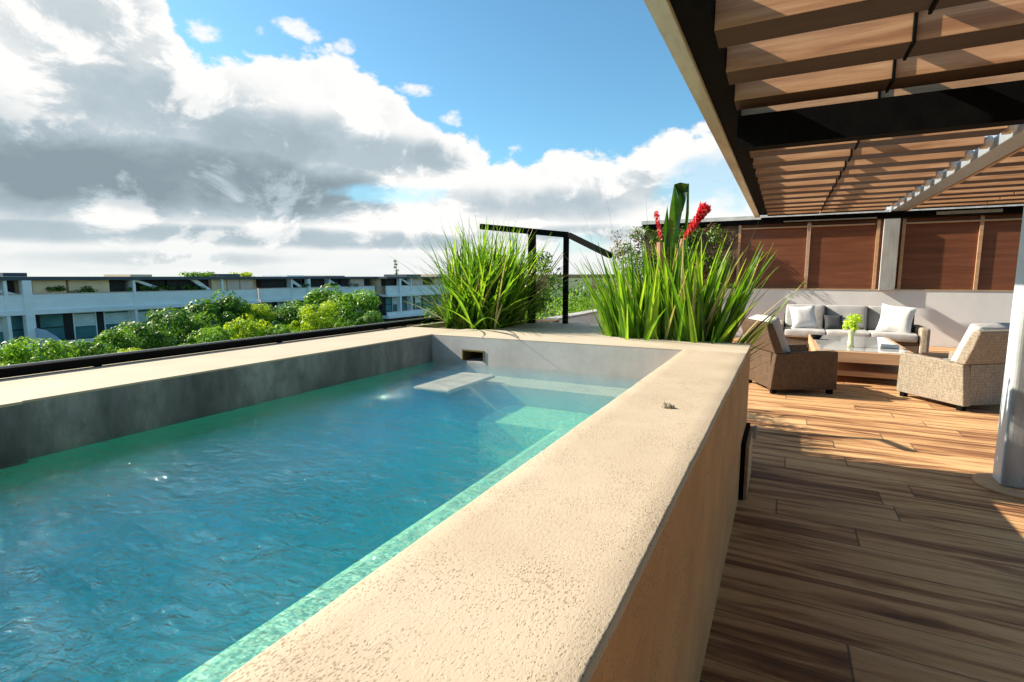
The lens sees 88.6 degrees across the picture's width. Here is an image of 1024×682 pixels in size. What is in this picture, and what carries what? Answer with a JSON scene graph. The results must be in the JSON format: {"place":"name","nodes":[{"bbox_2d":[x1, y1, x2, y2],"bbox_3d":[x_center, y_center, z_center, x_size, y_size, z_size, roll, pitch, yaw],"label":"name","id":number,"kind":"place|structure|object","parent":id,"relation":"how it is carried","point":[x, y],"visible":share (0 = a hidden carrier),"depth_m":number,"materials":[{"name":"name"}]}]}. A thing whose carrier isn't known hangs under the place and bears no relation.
{"place":"outdoors","nodes":[
{"label":"outdoors","id":0,"kind":"place"},
{"bbox_2d":[0,273,258,362],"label":"apartment building","id":1,"kind":"structure","parent":0,"point":[28,305],"depth_m":47.41,"materials":[{"name":"white paint"}]},
{"bbox_2d":[0,316,3,344],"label":"window","id":2,"kind":"structure","parent":1,"relation":"in","point":[1,329],"depth_m":42.34,"materials":[{"name":"glass"}]},
{"bbox_2d":[11,315,38,342],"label":"window","id":3,"kind":"structure","parent":1,"relation":"in","point":[16,321],"depth_m":43.27,"materials":[{"name":"glass"}]},
{"bbox_2d":[35,328,60,358],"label":"blue awning","id":4,"kind":"object","parent":1,"relation":"attached to","point":[42,333],"visible":0.4,"depth_m":43.34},
{"bbox_2d":[38,313,66,339],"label":"window","id":5,"kind":"structure","parent":1,"relation":"in","point":[54,324],"depth_m":45.43,"materials":[{"name":"glass"}]},
{"bbox_2d":[46,285,65,291],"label":"terrace plant","id":6,"kind":"object","parent":1,"relation":"on","point":[59,287],"visible":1,"depth_m":44.76,"materials":[{"name":"green plant"}]},
{"bbox_2d":[69,285,97,292],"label":"terrace plant","id":7,"kind":"object","parent":1,"relation":"on","point":[88,289],"visible":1,"depth_m":46.61,"materials":[{"name":"green plant"}]},
{"bbox_2d":[72,312,97,338],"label":"window","id":8,"kind":"structure","parent":1,"relation":"in","point":[84,323],"depth_m":47.40,"materials":[{"name":"glass"}]},
{"bbox_2d":[103,310,129,333],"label":"window","id":9,"kind":"structure","parent":1,"relation":"in","point":[112,319],"depth_m":49.50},
{"bbox_2d":[125,285,149,290],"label":"terrace plant","id":10,"kind":"object","parent":1,"relation":"on","point":[142,289],"visible":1,"depth_m":50.61,"materials":[{"name":"green plant"}]},
{"bbox_2d":[138,309,151,325],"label":"window","id":11,"kind":"structure","parent":1,"relation":"in","point":[141,312],"depth_m":51.67,"materials":[{"name":"glass"}]},
{"bbox_2d":[146,284,167,290],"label":"terrace plant","id":12,"kind":"object","parent":1,"relation":"on","point":[154,287],"visible":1,"depth_m":51.96,"materials":[{"name":"green plant"}]},
{"bbox_2d":[152,308,173,326],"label":"window","id":13,"kind":"structure","parent":1,"relation":"in","point":[159,309],"depth_m":53.31,"materials":[{"name":"glass"}]},
{"bbox_2d":[165,284,189,289],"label":"terrace plant","id":14,"kind":"object","parent":1,"relation":"on","point":[175,287],"visible":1,"depth_m":53.41,"materials":[{"name":"green plant"}]},
{"bbox_2d":[174,307,190,328],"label":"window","id":15,"kind":"structure","parent":1,"relation":"in","point":[179,308],"depth_m":55.04,"materials":[{"name":"glass"}]},
{"bbox_2d":[185,285,206,289],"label":"terrace plant","id":16,"kind":"object","parent":1,"relation":"on","point":[196,288],"visible":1,"depth_m":55.31,"materials":[{"name":"green plant"}]},
{"bbox_2d":[178,271,214,276],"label":"roof shrub","id":17,"kind":"object","parent":1,"relation":"on","point":[199,274],"visible":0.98,"depth_m":57.52,"materials":[{"name":"green plant"}]},
{"bbox_2d":[252,275,376,326],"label":"apartment building","id":18,"kind":"structure","parent":0,"point":[275,290],"depth_m":68.76,"materials":[{"name":"white paint"}]},
{"bbox_2d":[228,272,254,276],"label":"roof shrub","id":19,"kind":"object","parent":18,"relation":"on","point":[246,274],"visible":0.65,"depth_m":62.98,"materials":[{"name":"green plant"}]},
{"bbox_2d":[259,302,273,317],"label":"window","id":20,"kind":"structure","parent":18,"relation":"in","point":[272,303],"depth_m":66.06,"materials":[{"name":"glass"}]},
{"bbox_2d":[277,301,286,310],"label":"window","id":21,"kind":"structure","parent":18,"relation":"in","point":[278,303],"depth_m":67.47,"materials":[{"name":"glass"}]},
{"bbox_2d":[370,274,448,327],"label":"apartment building","id":22,"kind":"structure","parent":0,"point":[390,289],"depth_m":85.86,"materials":[{"name":"white paint"}]},
{"bbox_2d":[385,297,391,311],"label":"window","id":23,"kind":"structure","parent":22,"relation":"in","point":[388,300],"depth_m":82.90,"materials":[{"name":"blue glass"}]},
{"bbox_2d":[392,297,396,310],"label":"window","id":24,"kind":"structure","parent":22,"relation":"in","point":[394,299],"depth_m":84.19,"materials":[{"name":"glass"}]},
{"bbox_2d":[393,260,398,276],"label":"potted roof plant","id":25,"kind":"object","parent":22,"relation":"on","point":[396,273],"visible":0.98,"depth_m":84.88,"materials":[{"name":"green plant"}]},
{"bbox_2d":[402,296,406,309],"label":"window","id":26,"kind":"structure","parent":22,"relation":"in","point":[404,298],"depth_m":86.40,"materials":[{"name":"glass"}]},
{"bbox_2d":[412,296,414,308],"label":"window","id":27,"kind":"structure","parent":22,"relation":"in","point":[413,298],"depth_m":88.51,"materials":[{"name":"blue glass"}]},
{"bbox_2d":[415,295,420,308],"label":"window","id":28,"kind":"structure","parent":22,"relation":"in","point":[417,304],"depth_m":89.59,"materials":[{"name":"blue glass"}]},
{"bbox_2d":[422,295,428,308],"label":"window","id":29,"kind":"structure","parent":22,"relation":"in","point":[423,296],"depth_m":91.44,"materials":[{"name":"glass"}]},
{"bbox_2d":[429,295,434,307],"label":"window","id":30,"kind":"structure","parent":22,"relation":"in","point":[431,299],"depth_m":92.98,"materials":[{"name":"blue glass"}]},
{"bbox_2d":[0,0,996,276],"label":"sky","id":31,"kind":"structure","parent":0,"point":[156,138],"materials":[{"name":"blue"}]},
{"bbox_2d":[536,278,935,318],"bbox_3d":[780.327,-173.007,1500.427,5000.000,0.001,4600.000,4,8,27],"label":"ground","id":32,"kind":"structure","parent":0,"point":[575,284],"depth_m":587.39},
{"bbox_2d":[0,336,79,377],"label":"leafy tree","id":33,"kind":"object","parent":32,"relation":"on","point":[52,349],"visible":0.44,"depth_m":21.87,"materials":[{"name":"green plant"}]},
{"bbox_2d":[45,340,115,369],"bbox_3d":[-20.819,3.798,26.070,3.484,8.129,3.272,1,7,11],"label":"leafy tree","id":34,"kind":"object","parent":32,"relation":"on","point":[91,348],"visible":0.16,"depth_m":25.22,"materials":[{"name":"green plant"}]},
{"bbox_2d":[72,325,141,361],"bbox_3d":[-22.358,3.248,29.508,3.360,8.384,4.085,4,8,27],"label":"leafy tree","id":35,"kind":"object","parent":32,"relation":"on","point":[123,341],"visible":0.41,"depth_m":28.78,"materials":[{"name":"green plant"}]},
{"bbox_2d":[114,347,146,363],"bbox_3d":[-17.181,4.191,24.057,1.749,7.838,1.572,4,8,27],"label":"leafy tree","id":36,"kind":"object","parent":32,"relation":"on","point":[133,349],"visible":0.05,"depth_m":23.73,"materials":[{"name":"green plant"}]},
{"bbox_2d":[107,320,177,358],"bbox_3d":[-23.146,2.768,33.650,3.930,8.328,3.794,4,8,27],"label":"leafy tree","id":37,"kind":"object","parent":32,"relation":"on","point":[150,334],"visible":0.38,"depth_m":32.82,"materials":[{"name":"green plant"}]},
{"bbox_2d":[134,306,217,356],"bbox_3d":[-23.392,2.042,37.120,4.834,8.923,5.228,4,8,27],"label":"leafy tree","id":38,"kind":"object","parent":32,"relation":"on","point":[178,320],"visible":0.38,"depth_m":36.81,"materials":[{"name":"green plant"}]},
{"bbox_2d":[179,325,236,353],"bbox_3d":[-19.005,2.958,33.612,3.233,7.960,3.703,4,8,27],"label":"leafy tree","id":39,"kind":"object","parent":32,"relation":"on","point":[203,335],"visible":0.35,"depth_m":32.92,"materials":[{"name":"green plant"}]},
{"bbox_2d":[163,288,268,347],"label":"leafy tree","id":40,"kind":"object","parent":32,"relation":"on","point":[222,311],"visible":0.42,"depth_m":45.68,"materials":[{"name":"green plant"}]},
{"bbox_2d":[218,314,271,346],"bbox_3d":[-19.233,2.170,37.973,4.602,8.463,4.634,-5,9,-36],"label":"leafy tree","id":41,"kind":"object","parent":32,"relation":"on","point":[247,329],"visible":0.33,"depth_m":36.52,"materials":[{"name":"green plant"}]},
{"bbox_2d":[243,302,277,325],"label":"leafy tree","id":42,"kind":"object","parent":32,"relation":"on","point":[259,309],"visible":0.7,"depth_m":46.90,"materials":[{"name":"green plant"}]},
{"bbox_2d":[253,323,300,345],"bbox_3d":[-16.428,2.565,38.142,3.472,7.638,3.505,4,8,27],"label":"leafy tree","id":43,"kind":"object","parent":32,"relation":"on","point":[284,330],"visible":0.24,"depth_m":37.55,"materials":[{"name":"green plant"}]},
{"bbox_2d":[263,304,322,331],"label":"leafy tree","id":44,"kind":"object","parent":32,"relation":"on","point":[288,315],"visible":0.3,"depth_m":48.93,"materials":[{"name":"green plant"}]},
{"bbox_2d":[278,283,349,329],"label":"leafy tree","id":45,"kind":"object","parent":32,"relation":"on","point":[315,297],"visible":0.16,"depth_m":57.08,"materials":[{"name":"green plant"}]},
{"bbox_2d":[289,301,341,338],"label":"leafy tree","id":46,"kind":"object","parent":32,"relation":"on","point":[326,309],"visible":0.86,"depth_m":42.43,"materials":[{"name":"green plant"}]},
{"bbox_2d":[320,289,381,335],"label":"leafy tree","id":47,"kind":"object","parent":32,"relation":"on","point":[347,312],"visible":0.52,"depth_m":53.70,"materials":[{"name":"green plant"}]},
{"bbox_2d":[342,310,382,333],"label":"leafy tree","id":48,"kind":"object","parent":32,"relation":"on","point":[370,318],"visible":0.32,"depth_m":46.54,"materials":[{"name":"green plant"}]},
{"bbox_2d":[420,304,445,324],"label":"leafy tree","id":49,"kind":"object","parent":32,"relation":"on","point":[428,314],"visible":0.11,"depth_m":68.55,"materials":[{"name":"green plant"}]},
{"bbox_2d":[539,278,934,318],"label":"distant wood","id":50,"kind":"object","parent":32,"relation":"on","point":[571,291],"visible":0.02,"depth_m":130.48,"materials":[{"name":"green plant"}]},
{"bbox_2d":[699,337,1023,681],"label":"deck floor","id":51,"kind":"structure","parent":0,"point":[877,533],"depth_m":2.91,"materials":[{"name":"brown wood"}]},
{"bbox_2d":[409,319,558,328],"bbox_3d":[-0.236,0.267,6.053,0.935,0.985,1.800,4,8,27],"label":"planter","id":52,"kind":"object","parent":51,"relation":"on","point":[439,325],"visible":0.11,"depth_m":5.72,"materials":[{"name":"concrete"}]},
{"bbox_2d":[386,200,581,329],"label":"ornamental grass","id":53,"kind":"object","parent":52,"relation":"on","point":[481,295],"depth_m":5.11,"materials":[{"name":"green plant"}]},
{"bbox_2d":[488,242,569,316],"bbox_3d":[0.137,-0.661,6.094,1.165,0.916,1.224,4,8,27],"label":"leafy shrub","id":54,"kind":"object","parent":52,"relation":"on","point":[547,275],"visible":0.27,"depth_m":6.00,"materials":[{"name":"green plant"}]},
{"bbox_2d":[490,321,613,335],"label":"raised platform","id":55,"kind":"structure","parent":51,"relation":"on","point":[562,328],"depth_m":5.12,"materials":[{"name":"paint"}]},
{"bbox_2d":[480,224,612,323],"bbox_3d":[0.362,-0.721,5.570,1.502,1.074,0.268,4,8,27],"label":"handrail","id":56,"kind":"object","parent":55,"relation":"on","point":[532,233],"visible":0.94,"depth_m":5.58,"materials":[{"name":"black metal"}]},
{"bbox_2d":[463,274,641,316],"bbox_3d":[0.797,-1.055,14.924,5.700,1.660,0.080,4,8,27],"label":"rail","id":57,"kind":"object","parent":51,"relation":"on","point":[579,276],"visible":0.12,"depth_m":14.13,"materials":[{"name":"black metal"}]},
{"bbox_2d":[546,309,600,323],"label":"garden wall","id":58,"kind":"structure","parent":51,"relation":"on","point":[584,316],"depth_m":7.67,"materials":[{"name":"concrete"}]},
{"bbox_2d":[522,282,626,318],"bbox_3d":[1.274,-0.585,9.684,1.177,1.004,5.742,4,8,27],"label":"garden bush","id":59,"kind":"object","parent":51,"relation":"on","point":[585,305],"visible":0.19,"depth_m":9.02,"materials":[{"name":"green plant"}]},
{"bbox_2d":[740,314,837,393],"bbox_3d":[3.695,0.146,7.075,0.960,0.986,0.820,0,7,0],"label":"wicker armchair","id":60,"kind":"object","parent":51,"relation":"on","point":[797,366],"visible":0.9,"depth_m":6.71,"materials":[{"name":"brown wicker"}]},
{"bbox_2d":[617,288,1013,346],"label":"wall","id":61,"kind":"structure","parent":51,"relation":"on","point":[947,318],"depth_m":11.35,"materials":[{"name":"white paint"}]},
{"bbox_2d":[641,204,1023,287],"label":"flat roof edge","id":62,"kind":"object","parent":61,"relation":"on","point":[731,223],"visible":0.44,"depth_m":13.06,"materials":[{"name":"black metal"}]},
{"bbox_2d":[736,214,1022,289],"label":"timber screen","id":63,"kind":"object","parent":61,"relation":"on","point":[962,253],"visible":0.93,"depth_m":11.59,"materials":[{"name":"brown wood"}]},
{"bbox_2d":[608,222,738,288],"bbox_3d":[4.048,-2.108,13.526,3.272,1.811,0.555,4,8,27],"label":"creeper hedge","id":64,"kind":"object","parent":63,"relation":"attached to","point":[706,259],"visible":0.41,"depth_m":13.22,"materials":[{"name":"green plant"}]},
{"bbox_2d":[878,218,900,289],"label":"concrete column","id":65,"kind":"structure","parent":61,"relation":"on","point":[889,251],"depth_m":11.47,"materials":[{"name":"grey concrete"}]},
{"bbox_2d":[643,0,1023,498],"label":"pergola","id":66,"kind":"object","parent":51,"relation":"on","point":[898,107],"visible":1,"depth_m":3.81,"materials":[{"name":"brown wood"}]},
{"bbox_2d":[780,304,930,354],"bbox_3d":[6.735,-0.250,10.579,2.560,0.920,0.905,4,8,27],"label":"sofa","id":67,"kind":"object","parent":51,"relation":"on","point":[916,340],"visible":0.6,"depth_m":10.53,"materials":[{"name":"grey fabric"}]},
{"bbox_2d":[789,305,817,327],"bbox_3d":[6.016,-0.493,10.836,0.500,0.500,0.170,-3,-16,10],"label":"pillow","id":68,"kind":"object","parent":67,"relation":"on","point":[803,317],"visible":0.98,"depth_m":10.77,"materials":[{"name":"white fabric"}]},
{"bbox_2d":[824,315,842,329],"bbox_3d":[6.500,-0.375,10.610,0.340,0.340,0.120,2,-23,19],"label":"pillow","id":69,"kind":"object","parent":67,"relation":"on","point":[833,322],"visible":0.96,"depth_m":10.57,"materials":[{"name":"grey fabric"}]},
{"bbox_2d":[875,303,917,332],"bbox_3d":[7.351,-0.417,10.048,0.560,0.560,0.190,14,-6,40],"label":"pillow","id":70,"kind":"object","parent":67,"relation":"on","point":[896,319],"visible":0.99,"depth_m":9.98,"materials":[{"name":"white fabric"}]},
{"bbox_2d":[808,334,912,378],"bbox_3d":[5.434,0.257,8.345,1.200,0.458,2.350,4,8,27],"label":"coffee table","id":71,"kind":"object","parent":51,"relation":"on","point":[870,357],"visible":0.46,"depth_m":7.56,"materials":[{"name":"brown wood"}]},
{"bbox_2d":[811,334,822,339],"bbox_3d":[5.098,-0.065,8.792,0.180,0.070,0.177,4,8,27],"label":"dark bowl","id":72,"kind":"object","parent":71,"relation":"on","point":[815,336],"visible":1,"depth_m":8.75,"materials":[{"name":"black ceramic"}]},
{"bbox_2d":[842,313,862,346],"bbox_3d":[5.048,-0.162,7.780,0.273,0.508,0.236,4,8,27],"label":"flower vase","id":73,"kind":"object","parent":71,"relation":"on","point":[855,320],"visible":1,"depth_m":7.76,"materials":[{"name":"green glass"}]},
{"bbox_2d":[880,344,899,348],"bbox_3d":[5.553,0.076,7.722,0.220,0.050,0.160,4,8,27],"label":"napkin box","id":74,"kind":"object","parent":71,"relation":"on","point":[894,346],"visible":1,"depth_m":7.66,"materials":[{"name":"silver metal"}]},
{"bbox_2d":[896,323,1009,410],"bbox_3d":[5.359,0.250,6.234,0.820,0.986,0.960,-1,7,-9],"label":"wicker armchair","id":75,"kind":"object","parent":51,"relation":"on","point":[971,372],"visible":0.89,"depth_m":5.91,"materials":[{"name":"beige wicker"}]},
{"bbox_3d":[1.348,0.734,4.508,0.950,0.435,0.410,4,8,27],"label":"right planter","id":76,"kind":"object","parent":51,"relation":"on","visible":0},
{"bbox_2d":[565,176,801,369],"bbox_3d":[1.309,-0.401,4.222,1.804,1.968,0.993,4,8,27],"label":"flowering strap plant","id":77,"kind":"object","parent":76,"relation":"in","point":[673,303],"visible":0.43,"depth_m":4.15,"materials":[{"name":"green plant"}]},
{"bbox_3d":[4.085,6.113,4.578,10.630,8.750,18.700,4,8,27],"label":"host building","id":78,"kind":"object","parent":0,"visible":0},
{"bbox_2d":[0,326,751,681],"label":"swimming pool","id":79,"kind":"structure","parent":78,"relation":"on","point":[590,546],"depth_m":2.29,"materials":[{"name":"beige paint"}]},
{"bbox_2d":[0,316,445,377],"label":"edge rail","id":80,"kind":"object","parent":79,"relation":"on","point":[52,365],"visible":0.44,"depth_m":3.33,"materials":[{"name":"black metal"}]},
{"bbox_2d":[0,360,639,681],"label":"water","id":81,"kind":"structure","parent":79,"relation":"in","point":[240,488],"depth_m":1.76,"materials":[{"name":"blue liquid"}]},
{"bbox_2d":[661,402,674,408],"bbox_3d":[0.601,0.250,2.018,0.053,0.026,0.044,4,8,27],"label":"stone crumb","id":82,"kind":"object","parent":79,"relation":"on","point":[666,405],"visible":0.94,"depth_m":2.00,"materials":[{"name":"beige stone"}]},
{"bbox_2d":[738,423,756,499],"bbox_3d":[1.695,0.846,3.763,0.073,0.396,0.570,4,8,27],"label":"service panel","id":83,"kind":"object","parent":79,"relation":"attached to","point":[750,434],"visible":1,"depth_m":3.54,"materials":[{"name":"black metal"}]}
]}

